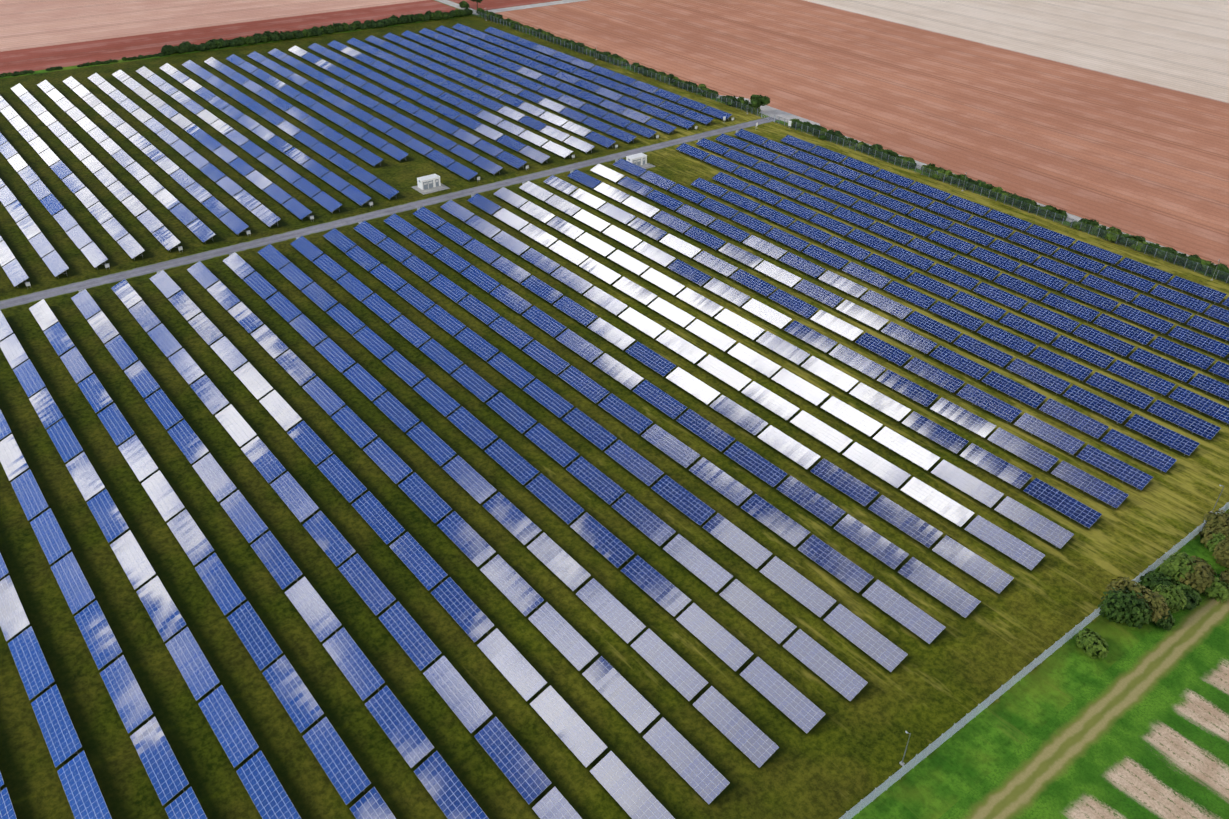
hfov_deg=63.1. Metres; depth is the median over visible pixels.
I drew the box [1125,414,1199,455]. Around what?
solar table
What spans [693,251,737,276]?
solar table
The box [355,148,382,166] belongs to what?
solar table
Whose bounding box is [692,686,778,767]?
solar table
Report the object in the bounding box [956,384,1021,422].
solar table
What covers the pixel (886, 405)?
solar table
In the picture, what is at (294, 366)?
solar table
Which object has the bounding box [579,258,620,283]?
solar table
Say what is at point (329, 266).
solar table
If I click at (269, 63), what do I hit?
solar table
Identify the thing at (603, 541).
solar table
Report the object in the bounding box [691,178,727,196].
solar table
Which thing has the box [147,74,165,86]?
solar table
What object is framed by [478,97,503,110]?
solar table
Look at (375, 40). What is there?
solar table
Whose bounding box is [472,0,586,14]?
field path
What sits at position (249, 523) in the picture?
solar table
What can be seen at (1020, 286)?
solar table
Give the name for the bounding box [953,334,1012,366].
solar table
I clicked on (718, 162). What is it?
solar table
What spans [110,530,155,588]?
solar table
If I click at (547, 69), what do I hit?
solar table
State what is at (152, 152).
solar table
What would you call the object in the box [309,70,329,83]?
solar table
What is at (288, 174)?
solar table
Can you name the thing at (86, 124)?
solar table
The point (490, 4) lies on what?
field corner soil
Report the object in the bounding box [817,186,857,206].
solar table
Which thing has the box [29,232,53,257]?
solar table
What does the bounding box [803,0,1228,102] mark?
harrowed field soil
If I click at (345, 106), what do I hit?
solar table
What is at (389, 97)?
solar table
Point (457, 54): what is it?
solar table
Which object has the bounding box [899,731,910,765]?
camera mast
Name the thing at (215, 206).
solar table
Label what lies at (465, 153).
solar table
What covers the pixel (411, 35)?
solar table
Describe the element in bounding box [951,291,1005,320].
solar table
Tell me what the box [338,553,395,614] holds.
solar table
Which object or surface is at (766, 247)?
solar table
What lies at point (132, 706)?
solar table
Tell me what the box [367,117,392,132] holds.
solar table
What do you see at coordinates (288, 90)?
solar table
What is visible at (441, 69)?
solar table
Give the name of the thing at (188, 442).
solar table
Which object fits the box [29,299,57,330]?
solar table
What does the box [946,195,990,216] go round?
solar table
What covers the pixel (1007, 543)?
solar table
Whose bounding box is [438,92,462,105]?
solar table
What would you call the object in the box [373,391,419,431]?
solar table
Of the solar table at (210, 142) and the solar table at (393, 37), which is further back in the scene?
the solar table at (393, 37)
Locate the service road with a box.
[0,116,778,309]
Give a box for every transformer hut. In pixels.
[412,174,449,194]
[626,153,654,168]
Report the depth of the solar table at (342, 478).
162.22 m
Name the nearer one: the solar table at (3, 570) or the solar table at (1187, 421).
the solar table at (3, 570)
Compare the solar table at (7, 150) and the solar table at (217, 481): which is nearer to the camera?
the solar table at (217, 481)
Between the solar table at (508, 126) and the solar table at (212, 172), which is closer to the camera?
the solar table at (212, 172)
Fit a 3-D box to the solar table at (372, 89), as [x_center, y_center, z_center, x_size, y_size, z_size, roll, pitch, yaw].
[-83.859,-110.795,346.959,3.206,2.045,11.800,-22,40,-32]
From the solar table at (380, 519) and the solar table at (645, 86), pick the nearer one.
the solar table at (380, 519)
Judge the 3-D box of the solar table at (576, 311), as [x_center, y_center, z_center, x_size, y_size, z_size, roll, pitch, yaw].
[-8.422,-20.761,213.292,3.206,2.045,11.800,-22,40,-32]
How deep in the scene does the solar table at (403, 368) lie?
191.29 m
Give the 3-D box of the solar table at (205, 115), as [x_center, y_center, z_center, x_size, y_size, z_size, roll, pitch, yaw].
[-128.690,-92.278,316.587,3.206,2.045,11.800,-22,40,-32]
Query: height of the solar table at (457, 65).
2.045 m
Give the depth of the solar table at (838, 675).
131.50 m
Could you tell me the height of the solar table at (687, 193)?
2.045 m
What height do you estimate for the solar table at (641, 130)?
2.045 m
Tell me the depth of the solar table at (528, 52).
393.66 m
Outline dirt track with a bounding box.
[939,567,1228,818]
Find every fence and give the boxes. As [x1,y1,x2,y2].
[473,10,1228,282]
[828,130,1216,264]
[839,502,1228,818]
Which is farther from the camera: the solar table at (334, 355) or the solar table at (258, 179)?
the solar table at (258, 179)
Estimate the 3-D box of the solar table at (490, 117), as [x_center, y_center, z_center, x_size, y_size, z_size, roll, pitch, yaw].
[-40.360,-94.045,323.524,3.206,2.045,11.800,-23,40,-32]
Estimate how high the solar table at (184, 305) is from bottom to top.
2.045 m
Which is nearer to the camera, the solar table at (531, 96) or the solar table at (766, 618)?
the solar table at (766, 618)
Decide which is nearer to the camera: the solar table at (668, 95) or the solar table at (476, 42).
the solar table at (668, 95)
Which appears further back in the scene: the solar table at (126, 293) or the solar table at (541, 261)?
the solar table at (541, 261)
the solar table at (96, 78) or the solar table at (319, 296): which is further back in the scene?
the solar table at (96, 78)
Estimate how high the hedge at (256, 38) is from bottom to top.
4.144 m
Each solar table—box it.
[0,96,8,109]
[0,105,18,119]
[0,133,6,144]
[0,142,17,158]
[0,186,16,206]
[0,240,14,266]
[0,310,12,341]
[0,334,27,368]
[0,410,10,439]
[0,434,28,480]
[0,553,8,579]
[0,575,29,641]
[0,772,3,790]
[0,787,16,818]
[2,259,28,286]
[5,200,28,221]
[7,154,27,171]
[8,626,53,699]
[9,115,27,130]
[10,83,27,96]
[11,469,48,520]
[13,359,44,397]
[16,216,40,239]
[18,125,37,141]
[18,166,39,184]
[19,92,36,105]
[28,101,45,115]
[28,137,48,153]
[28,179,50,199]
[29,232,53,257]
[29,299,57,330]
[29,388,62,428]
[30,508,70,563]
[31,684,81,767]
[37,80,54,92]
[37,111,56,125]
[39,148,59,165]
[40,193,63,214]
[42,250,68,276]
[44,322,73,355]
[46,89,63,101]
[46,418,82,462]
[48,121,66,136]
[50,160,71,178]
[50,552,94,613]
[53,209,77,231]
[56,97,73,110]
[57,750,111,818]
[58,132,78,147]
[60,347,91,382]
[62,173,84,192]
[63,76,79,88]
[66,107,84,120]
[66,225,91,248]
[66,452,104,500]
[70,143,90,160]
[71,289,100,318]
[72,85,90,97]
[74,600,121,669]
[75,187,98,207]
[77,117,96,131]
[78,374,112,412]
[81,242,107,267]
[82,93,100,106]
[82,155,103,172]
[87,311,118,342]
[87,489,128,542]
[88,73,105,84]
[88,127,108,142]
[88,202,112,223]
[93,103,112,116]
[94,167,116,186]
[97,403,134,445]
[98,81,115,93]
[100,138,120,154]
[100,655,152,733]
[102,217,127,240]
[104,112,124,127]
[105,335,137,369]
[107,181,131,200]
[108,90,126,102]
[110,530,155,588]
[111,279,141,307]
[112,70,129,81]
[112,149,133,167]
[116,122,136,137]
[117,234,144,259]
[118,435,157,480]
[120,98,138,112]
[122,78,140,89]
[122,195,146,216]
[124,360,159,398]
[125,162,148,180]
[129,133,150,149]
[129,300,160,331]
[130,717,188,804]
[131,108,151,122]
[134,86,152,98]
[136,66,153,77]
[136,210,162,232]
[136,576,185,641]
[139,175,163,194]
[141,144,164,161]
[141,470,184,521]
[143,118,165,132]
[145,389,182,429]
[146,95,165,108]
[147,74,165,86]
[147,323,181,356]
[150,270,180,298]
[152,226,180,251]
[153,188,179,209]
[155,156,178,174]
[157,104,177,118]
[157,128,178,144]
[158,82,177,95]
[160,63,177,74]
[165,627,219,700]
[165,787,206,818]
[167,420,207,463]
[167,509,213,564]
[168,290,200,320]
[168,348,204,384]
[170,71,189,82]
[170,139,193,155]
[170,169,194,187]
[170,203,196,225]
[171,91,190,104]
[171,113,191,128]
[182,60,199,71]
[182,79,201,91]
[183,100,203,113]
[184,124,206,139]
[185,151,208,168]
[186,182,211,202]
[187,219,214,241]
[187,261,218,288]
[188,312,222,344]
[190,375,228,414]
[192,453,235,501]
[193,67,212,79]
[195,87,215,100]
[195,553,245,614]
[197,109,218,123]
[198,134,221,150]
[198,685,258,767]
[199,163,224,181]
[202,196,229,217]
[204,57,222,69]
[206,75,225,87]
[207,281,239,309]
[208,96,229,109]
[210,336,247,371]
[211,119,232,134]
[213,146,237,162]
[215,404,256,446]
[216,176,242,195]
[217,64,235,75]
[219,83,239,96]
[219,211,248,234]
[220,490,267,542]
[222,105,243,119]
[223,252,254,278]
[225,130,248,145]
[226,54,244,66]
[227,601,282,670]
[228,302,262,332]
[229,72,248,83]
[229,157,254,175]
[232,92,253,105]
[233,190,260,210]
[233,362,272,399]
[236,115,259,129]
[236,751,300,818]
[239,61,257,72]
[240,141,265,157]
[241,436,285,482]
[243,80,262,92]
[243,271,276,299]
[245,170,271,188]
[246,101,268,116]
[247,51,265,61]
[250,324,287,358]
[250,531,301,589]
[251,69,271,80]
[251,125,274,140]
[251,204,279,226]
[256,88,277,101]
[257,152,282,169]
[258,244,289,269]
[259,390,301,430]
[260,58,279,69]
[262,111,284,124]
[262,655,323,732]
[263,183,291,203]
[265,77,285,88]
[266,292,301,321]
[267,135,291,151]
[268,48,286,58]
[270,97,292,111]
[270,471,318,521]
[273,65,293,76]
[275,164,300,184]
[275,349,315,385]
[277,120,300,135]
[279,85,300,97]
[279,262,312,289]
[281,55,300,67]
[282,198,311,218]
[284,147,309,164]
[284,576,341,641]
[286,106,309,121]
[287,73,308,86]
[287,421,332,464]
[288,46,306,56]
[289,314,326,345]
[291,236,322,261]
[293,131,318,147]
[293,177,320,196]
[294,93,316,107]
[295,63,315,74]
[302,52,320,63]
[302,81,322,94]
[302,116,325,132]
[302,159,328,177]
[302,282,336,310]
[302,376,344,415]
[302,717,370,804]
[303,511,354,566]
[308,43,326,53]
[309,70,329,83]
[310,102,333,116]
[311,142,336,158]
[312,191,341,212]
[313,254,347,280]
[315,338,354,372]
[316,59,335,70]
[317,90,338,102]
[318,454,366,502]
[319,126,343,141]
[321,171,348,191]
[322,49,340,61]
[322,627,384,700]
[323,78,345,89]
[323,228,355,252]
[326,112,349,126]
[326,303,364,334]
[327,40,346,50]
[329,67,350,79]
[329,153,355,170]
[331,405,376,447]
[332,98,355,111]
[336,56,355,67]
[336,272,372,301]
[337,137,362,154]
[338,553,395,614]
[340,86,361,98]
[341,47,360,57]
[341,185,370,205]
[343,122,368,136]
[343,363,386,400]
[345,74,366,86]
[345,246,379,271]
[347,38,365,47]
[348,166,376,184]
[350,107,373,123]
[350,787,395,818]
[351,64,371,75]
[352,491,404,543]
[353,221,386,244]
[353,326,393,359]
[355,95,378,107]
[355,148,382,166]
[356,53,375,64]
[360,44,380,55]
[361,82,383,95]
[362,132,387,148]
[362,293,400,322]
[363,438,412,483]
[365,35,383,45]
[365,685,433,767]
[366,71,388,84]
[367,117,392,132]
[368,179,398,198]
[370,264,406,291]
[371,61,392,71]
[373,103,397,117]
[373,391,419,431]
[375,51,395,61]
[377,237,411,262]
[378,91,400,103]
[379,41,399,51]
[379,602,440,670]
[381,143,407,160]
[382,79,404,91]
[382,351,425,386]
[383,33,402,42]
[384,213,416,235]
[386,68,408,79]
[386,128,412,144]
[389,315,430,347]
[389,532,446,590]
[390,113,415,128]
[391,58,411,69]
[394,48,414,58]
[395,100,419,114]
[396,283,434,313]
[398,39,417,48]
[398,473,451,522]
[399,87,422,100]
[401,30,419,39]
[402,76,425,87]
[402,255,438,281]
[405,138,432,155]
[406,65,428,76]
[406,422,455,465]
[407,229,442,253]
[409,123,435,138]
[410,55,431,65]
[412,45,433,56]
[413,109,438,124]
[413,207,445,228]
[413,377,459,416]
[414,751,488,818]
[415,36,435,45]
[417,96,441,109]
[419,28,438,37]
[419,338,462,373]
[420,84,443,96]
[423,72,445,85]
[423,656,492,732]
[424,304,465,336]
[426,62,447,73]
[426,149,454,167]
[429,52,450,62]
[429,133,456,149]
[429,274,467,301]
[431,43,451,52]
[431,577,493,641]
[432,118,458,134]
[433,246,469,271]
[434,34,453,43]
[435,25,454,34]
[435,105,460,120]
[437,222,471,245]
[437,511,495,566]
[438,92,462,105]
[441,80,463,93]
[441,200,473,222]
[443,69,466,82]
[443,455,495,503]
[445,59,467,69]
[447,49,468,60]
[447,162,477,179]
[447,407,497,448]
[449,40,469,49]
[450,31,470,40]
[450,144,479,161]
[451,364,497,401]
[452,23,471,33]
[452,129,479,145]
[455,114,481,128]
[455,327,498,360]
[457,101,482,114]
[458,89,483,102]
[458,294,499,324]
[460,77,484,90]
[460,265,499,292]
[462,66,484,77]
[463,56,486,66]
[463,239,500,263]
[465,46,486,57]
[465,215,500,237]
[466,37,487,48]
[467,193,500,215]
[468,29,488,38]
[472,156,502,173]
[473,140,502,156]
[474,717,550,803]
[475,124,502,139]
[476,110,502,124]
[477,628,546,700]
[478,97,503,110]
[479,85,503,97]
[480,63,503,74]
[480,73,503,85]
[480,555,543,616]
[481,53,504,63]
[483,44,503,53]
[483,492,541,544]
[484,27,504,35]
[484,35,504,45]
[485,439,538,484]
[486,392,536,432]
[487,352,534,388]
[489,317,532,348]
[490,284,531,313]
[491,256,530,283]
[492,231,528,254]
[493,208,528,230]
[494,187,527,207]
[496,135,525,151]
[496,151,526,167]
[497,106,524,121]
[497,120,525,134]
[498,81,522,95]
[498,93,524,106]
[499,50,521,60]
[499,60,522,70]
[499,70,522,81]
[500,33,520,43]
[500,41,521,51]
[516,38,538,48]
[517,47,539,58]
[517,57,539,67]
[517,67,541,78]
[518,78,542,90]
[518,90,543,102]
[518,102,544,115]
[519,116,546,130]
[519,130,547,145]
[519,146,549,163]
[519,181,552,200]
[519,201,554,222]
[520,223,556,246]
[521,248,559,273]
[521,275,562,303]
[522,306,566,336]
[522,340,569,374]
[523,379,573,417]
[525,423,578,466]
[525,473,583,523]
[527,532,590,590]
[528,602,597,670]
[530,685,606,766]
[532,787,581,818]
[534,45,555,56]
[534,54,558,64]
[535,64,558,75]
[536,75,561,86]
[537,86,562,98]
[538,98,564,111]
[539,111,567,125]
[540,126,569,140]
[542,141,572,158]
[543,175,577,193]
[545,195,580,215]
[547,216,583,238]
[549,240,587,265]
[551,266,591,294]
[552,51,574,61]
[553,61,576,71]
[553,296,597,326]
[555,72,579,83]
[556,83,582,96]
[556,329,602,362]
[558,95,584,107]
[559,107,587,121]
[559,366,608,403]
[561,121,590,137]
[562,408,616,449]
[564,136,594,153]
[566,456,624,504]
[568,169,601,188]
[570,58,594,70]
[570,188,605,209]
[570,512,633,567]
[573,68,597,79]
[573,209,609,231]
[575,79,600,91]
[576,232,615,255]
[576,578,645,643]
[577,91,603,103]
[579,103,607,118]
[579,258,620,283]
[582,117,611,131]
[582,656,659,732]
[584,286,627,314]
[585,131,615,148]
[588,318,634,350]
[590,65,614,76]
[590,164,624,182]
[590,751,674,818]
[592,76,618,87]
[592,353,643,389]
[594,182,629,202]
[596,87,622,101]
[598,202,635,224]
[598,393,652,433]
[599,100,626,112]
[602,113,630,126]
[602,225,641,247]
[605,127,636,143]
[605,440,663,485]
[607,250,648,275]
[610,73,635,84]
[611,493,675,545]
[612,158,646,175]
[612,277,656,305]
[614,84,640,95]
[617,96,645,110]
[618,176,652,195]
[618,307,665,338]
[621,108,650,122]
[621,555,690,615]
[622,196,658,216]
[625,341,675,375]
[626,122,655,137]
[628,217,666,240]
[630,629,707,700]
[631,81,657,92]
[633,380,686,418]
[634,241,675,266]
[636,92,663,105]
[640,104,669,118]
[640,170,674,190]
[641,268,684,295]
[641,424,699,467]
[643,718,729,803]
[645,118,676,133]
[646,190,682,210]
[648,297,694,326]
[651,475,714,524]
[653,88,681,101]
[653,211,691,232]
[656,330,706,363]
[659,101,688,114]
[659,234,700,258]
[663,534,732,591]
[664,114,694,129]
[666,367,719,404]
[667,259,711,285]
[669,184,706,203]
[676,143,709,160]
[676,204,715,225]
[676,288,723,316]
[676,409,734,450]
[676,603,753,671]
[677,97,706,110]
[683,110,713,123]
[684,226,725,250]
[685,319,735,351]
[689,457,751,505]
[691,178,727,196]
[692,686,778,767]
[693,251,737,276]
[696,138,729,155]
[697,354,750,390]
[699,198,738,218]
[702,106,731,120]
[703,154,739,172]
[703,278,750,305]
[703,513,771,568]
[708,219,749,242]
[710,395,767,434]
[712,172,748,190]
[715,133,748,149]
[715,308,764,339]
[718,243,762,267]
[719,579,795,643]
[722,191,760,210]
[723,149,758,167]
[724,441,786,486]
[727,343,780,377]
[730,269,776,296]
[732,212,772,234]
[733,166,769,184]
[734,129,767,144]
[740,494,809,546]
[740,657,824,732]
[741,381,799,419]
[742,235,786,258]
[742,298,791,328]
[743,144,777,160]
[743,185,781,205]
[753,161,790,178]
[754,205,794,226]
[755,260,801,286]
[756,331,809,364]
[758,425,820,468]
[759,556,835,616]
[762,139,796,155]
[764,179,802,199]
[766,228,809,250]
[768,289,817,318]
[771,368,829,405]
[773,156,808,172]
[775,199,816,219]
[777,476,844,525]
[779,252,825,278]
[780,135,815,151]
[783,629,867,700]
[784,173,822,192]
[784,320,837,352]
[788,220,831,242]
[790,410,852,452]
[791,150,828,167]
[794,279,843,307]
[796,192,837,212]
[798,535,873,592]
[801,356,858,391]
[803,244,847,269]
[804,167,842,186]
[810,146,846,161]
[810,213,852,235]
[810,310,862,340]
[810,459,878,505]
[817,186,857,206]
[818,270,866,297]
[820,396,882,435]
[823,162,860,180]
[824,604,907,671]
[825,236,871,260]
[829,344,885,378]
[831,207,874,228]
[834,514,908,568]
[836,300,888,329]
[837,180,876,199]
[842,157,879,174]
[842,262,890,288]
[842,442,910,487]
[847,229,892,252]
[849,383,910,420]
[852,200,893,220]
[855,332,911,365]
[856,174,895,192]
[860,290,911,319]
[862,580,944,643]
[864,253,912,278]
[868,222,913,244]
[868,495,942,547]
[871,194,913,213]
[873,426,939,469]
[874,169,913,187]
[877,369,938,406]
[881,322,936,353]
[883,281,935,308]
[886,245,934,270]
[889,215,933,237]
[891,187,932,208]
[898,557,980,617]
[901,477,973,526]
[902,412,968,453]
[904,357,964,392]
[905,311,960,342]
[906,272,957,299]
[907,238,954,261]
[908,208,952,229]
[909,181,950,201]
[928,201,971,222]
[928,230,974,253]
[928,263,978,289]
[929,301,984,330]
[929,345,989,379]
[930,397,995,437]
[931,460,1003,507]
[932,535,1013,593]
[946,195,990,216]
[947,223,994,245]
[949,255,999,279]
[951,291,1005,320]
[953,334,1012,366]
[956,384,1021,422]
[959,443,1031,488]
[965,515,1044,569]
[967,216,1013,238]
[969,247,1020,271]
[973,282,1027,310]
[977,323,1036,355]
[982,371,1046,407]
[985,209,1031,231]
[987,427,1058,471]
[989,239,1038,263]
[994,273,1047,300]
[994,496,1073,548]
[999,313,1057,343]
[1006,358,1070,394]
[1008,231,1057,255]
[1014,264,1067,290]
[1014,413,1084,454]
[1021,302,1078,331]
[1023,478,1101,527]
[1026,224,1075,246]
[1029,346,1092,380]
[1034,256,1086,282]
[1039,398,1108,438]
[1041,293,1099,321]
[1051,461,1128,508]
[1052,248,1104,272]
[1052,335,1114,368]
[1062,283,1118,311]
[1063,385,1131,423]
[1070,240,1122,263]
[1072,324,1134,356]
[1076,444,1152,489]
[1081,274,1137,301]
[1085,372,1153,408]
[1093,313,1154,344]
[1099,266,1155,291]
[1101,429,1176,472]
[1108,360,1175,395]
[1113,304,1173,333]
[1117,257,1172,282]
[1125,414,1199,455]
[1129,348,1194,382]
[1132,294,1191,322]
[1147,400,1220,439]
[1149,336,1214,369]
[1150,285,1209,313]
[1168,276,1226,303]
[1168,325,1228,357]
[1169,386,1228,424]
[1187,315,1228,340]
[1189,373,1228,400]
[1204,305,1228,322]
[1209,361,1228,379]
[1222,297,1228,306]
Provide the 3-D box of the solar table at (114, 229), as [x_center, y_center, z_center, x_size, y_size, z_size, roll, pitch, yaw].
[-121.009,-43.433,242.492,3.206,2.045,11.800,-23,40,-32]
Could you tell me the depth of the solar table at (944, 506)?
161.17 m
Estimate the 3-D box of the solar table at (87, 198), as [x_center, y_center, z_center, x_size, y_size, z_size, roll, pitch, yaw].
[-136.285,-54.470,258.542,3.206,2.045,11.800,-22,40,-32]
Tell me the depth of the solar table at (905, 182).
286.04 m
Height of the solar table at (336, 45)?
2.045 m
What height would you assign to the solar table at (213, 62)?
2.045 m
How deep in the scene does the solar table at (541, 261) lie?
233.35 m
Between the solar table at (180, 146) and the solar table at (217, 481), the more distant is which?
the solar table at (180, 146)
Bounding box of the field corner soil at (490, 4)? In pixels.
[449,0,560,9]
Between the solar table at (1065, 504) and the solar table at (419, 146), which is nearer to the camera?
the solar table at (1065, 504)
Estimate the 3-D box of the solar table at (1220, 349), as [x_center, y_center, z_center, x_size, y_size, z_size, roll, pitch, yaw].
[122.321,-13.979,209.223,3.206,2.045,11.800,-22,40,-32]
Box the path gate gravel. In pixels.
[717,95,819,125]
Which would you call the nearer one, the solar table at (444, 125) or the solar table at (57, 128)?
the solar table at (57, 128)
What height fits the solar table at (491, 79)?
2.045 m
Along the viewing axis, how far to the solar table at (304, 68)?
366.25 m
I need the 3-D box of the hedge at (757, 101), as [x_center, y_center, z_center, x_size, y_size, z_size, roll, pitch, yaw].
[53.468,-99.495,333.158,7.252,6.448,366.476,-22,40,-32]
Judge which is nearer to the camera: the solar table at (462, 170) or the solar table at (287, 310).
the solar table at (287, 310)
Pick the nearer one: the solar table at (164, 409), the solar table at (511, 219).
the solar table at (164, 409)
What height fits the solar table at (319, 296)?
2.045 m
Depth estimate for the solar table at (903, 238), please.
252.68 m
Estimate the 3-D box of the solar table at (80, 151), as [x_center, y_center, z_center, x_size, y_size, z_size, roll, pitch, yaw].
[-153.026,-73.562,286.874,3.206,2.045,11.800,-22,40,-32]
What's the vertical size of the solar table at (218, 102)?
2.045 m
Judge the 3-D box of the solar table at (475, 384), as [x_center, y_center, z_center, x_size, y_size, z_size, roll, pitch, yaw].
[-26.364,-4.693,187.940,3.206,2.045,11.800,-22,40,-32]
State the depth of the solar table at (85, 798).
112.94 m
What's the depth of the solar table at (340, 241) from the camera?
240.03 m
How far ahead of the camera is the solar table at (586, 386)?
188.25 m
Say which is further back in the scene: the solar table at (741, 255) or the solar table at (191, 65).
the solar table at (191, 65)
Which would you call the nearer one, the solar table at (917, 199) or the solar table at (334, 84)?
the solar table at (917, 199)
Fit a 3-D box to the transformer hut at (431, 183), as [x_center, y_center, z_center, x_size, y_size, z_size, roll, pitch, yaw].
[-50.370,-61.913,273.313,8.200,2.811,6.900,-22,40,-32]
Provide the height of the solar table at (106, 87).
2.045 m
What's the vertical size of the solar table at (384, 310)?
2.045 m
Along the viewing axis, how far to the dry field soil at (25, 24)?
435.93 m
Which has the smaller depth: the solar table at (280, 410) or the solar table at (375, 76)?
the solar table at (280, 410)
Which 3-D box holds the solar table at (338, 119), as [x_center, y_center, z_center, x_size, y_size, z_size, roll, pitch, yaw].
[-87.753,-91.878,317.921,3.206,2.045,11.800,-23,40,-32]
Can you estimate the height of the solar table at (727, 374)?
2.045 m
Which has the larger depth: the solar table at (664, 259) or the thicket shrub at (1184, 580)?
the solar table at (664, 259)
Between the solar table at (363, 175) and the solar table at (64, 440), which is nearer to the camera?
the solar table at (64, 440)
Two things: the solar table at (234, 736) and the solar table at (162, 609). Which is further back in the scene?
the solar table at (162, 609)
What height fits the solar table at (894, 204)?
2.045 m
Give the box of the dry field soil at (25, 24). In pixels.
[0,0,424,51]
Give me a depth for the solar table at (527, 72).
369.02 m
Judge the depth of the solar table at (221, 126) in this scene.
308.19 m
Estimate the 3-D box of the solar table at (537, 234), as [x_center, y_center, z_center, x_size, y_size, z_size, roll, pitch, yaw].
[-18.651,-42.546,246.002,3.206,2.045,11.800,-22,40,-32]
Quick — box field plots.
[1035,632,1228,818]
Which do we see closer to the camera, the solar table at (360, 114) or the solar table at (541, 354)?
the solar table at (541, 354)
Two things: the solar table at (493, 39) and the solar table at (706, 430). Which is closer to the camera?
the solar table at (706, 430)
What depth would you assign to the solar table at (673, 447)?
172.24 m
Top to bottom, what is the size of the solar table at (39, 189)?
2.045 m
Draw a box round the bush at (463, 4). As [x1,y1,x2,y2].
[459,1,484,13]
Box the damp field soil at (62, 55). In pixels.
[0,0,458,73]
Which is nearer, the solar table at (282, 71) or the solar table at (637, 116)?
the solar table at (637, 116)
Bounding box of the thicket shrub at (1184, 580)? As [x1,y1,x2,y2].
[1076,510,1228,659]
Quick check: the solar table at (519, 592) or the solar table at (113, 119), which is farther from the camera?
the solar table at (113, 119)
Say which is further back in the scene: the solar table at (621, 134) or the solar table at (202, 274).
the solar table at (621, 134)
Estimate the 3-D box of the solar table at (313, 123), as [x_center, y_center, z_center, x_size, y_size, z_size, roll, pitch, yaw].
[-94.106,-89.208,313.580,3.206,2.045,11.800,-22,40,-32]
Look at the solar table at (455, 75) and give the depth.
363.88 m
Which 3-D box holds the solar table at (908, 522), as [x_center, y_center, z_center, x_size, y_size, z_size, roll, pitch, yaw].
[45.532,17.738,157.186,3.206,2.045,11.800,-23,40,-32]
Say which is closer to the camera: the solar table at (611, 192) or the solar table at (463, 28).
the solar table at (611, 192)
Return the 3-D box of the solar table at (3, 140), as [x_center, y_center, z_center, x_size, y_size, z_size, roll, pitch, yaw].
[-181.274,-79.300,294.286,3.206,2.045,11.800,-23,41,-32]
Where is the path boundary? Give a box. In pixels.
[435,0,476,11]
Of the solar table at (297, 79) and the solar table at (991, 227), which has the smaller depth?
the solar table at (991, 227)
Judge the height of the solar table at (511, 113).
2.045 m
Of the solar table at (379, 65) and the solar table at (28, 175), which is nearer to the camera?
the solar table at (28, 175)
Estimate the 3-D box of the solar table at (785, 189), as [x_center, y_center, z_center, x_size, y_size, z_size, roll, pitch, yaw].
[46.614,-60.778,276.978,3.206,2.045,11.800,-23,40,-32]
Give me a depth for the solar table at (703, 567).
147.46 m
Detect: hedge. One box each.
[0,53,169,76]
[161,8,472,54]
[480,10,1228,282]
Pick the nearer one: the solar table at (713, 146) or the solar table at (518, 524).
the solar table at (518, 524)
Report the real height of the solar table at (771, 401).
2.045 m
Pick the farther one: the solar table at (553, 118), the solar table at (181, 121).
the solar table at (553, 118)
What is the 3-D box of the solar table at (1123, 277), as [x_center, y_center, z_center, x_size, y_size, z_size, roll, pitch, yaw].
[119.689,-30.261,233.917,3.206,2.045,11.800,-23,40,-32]
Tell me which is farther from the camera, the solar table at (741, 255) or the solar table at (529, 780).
the solar table at (741, 255)
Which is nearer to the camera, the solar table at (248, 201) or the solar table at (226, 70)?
the solar table at (248, 201)
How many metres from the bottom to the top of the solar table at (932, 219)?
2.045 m
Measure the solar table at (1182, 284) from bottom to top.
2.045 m
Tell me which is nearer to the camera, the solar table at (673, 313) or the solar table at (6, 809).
the solar table at (6, 809)
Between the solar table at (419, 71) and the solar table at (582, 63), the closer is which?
the solar table at (419, 71)
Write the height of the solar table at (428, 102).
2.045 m
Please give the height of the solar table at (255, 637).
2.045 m
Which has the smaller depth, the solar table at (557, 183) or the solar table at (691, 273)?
the solar table at (691, 273)
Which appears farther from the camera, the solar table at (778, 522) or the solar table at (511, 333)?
the solar table at (511, 333)
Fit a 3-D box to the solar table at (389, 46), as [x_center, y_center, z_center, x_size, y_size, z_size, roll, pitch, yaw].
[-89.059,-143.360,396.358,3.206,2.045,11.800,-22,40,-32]
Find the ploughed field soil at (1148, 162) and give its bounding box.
[495,0,1228,267]
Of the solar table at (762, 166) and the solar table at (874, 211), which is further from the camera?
the solar table at (762, 166)
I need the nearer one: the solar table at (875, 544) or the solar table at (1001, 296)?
the solar table at (875, 544)
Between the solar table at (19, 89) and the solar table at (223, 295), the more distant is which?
the solar table at (19, 89)
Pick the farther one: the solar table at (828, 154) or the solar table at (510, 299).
the solar table at (828, 154)
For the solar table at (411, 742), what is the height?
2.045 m
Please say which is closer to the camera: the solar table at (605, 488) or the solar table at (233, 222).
the solar table at (605, 488)
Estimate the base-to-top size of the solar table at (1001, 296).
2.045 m
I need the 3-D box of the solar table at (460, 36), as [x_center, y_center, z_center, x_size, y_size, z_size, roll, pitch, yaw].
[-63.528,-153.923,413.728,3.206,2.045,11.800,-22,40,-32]
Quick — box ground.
[0,0,1228,818]
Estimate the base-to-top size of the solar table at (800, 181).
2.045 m
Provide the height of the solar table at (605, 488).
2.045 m
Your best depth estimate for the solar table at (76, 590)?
140.49 m
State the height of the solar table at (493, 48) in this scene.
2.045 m
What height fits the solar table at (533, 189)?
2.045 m

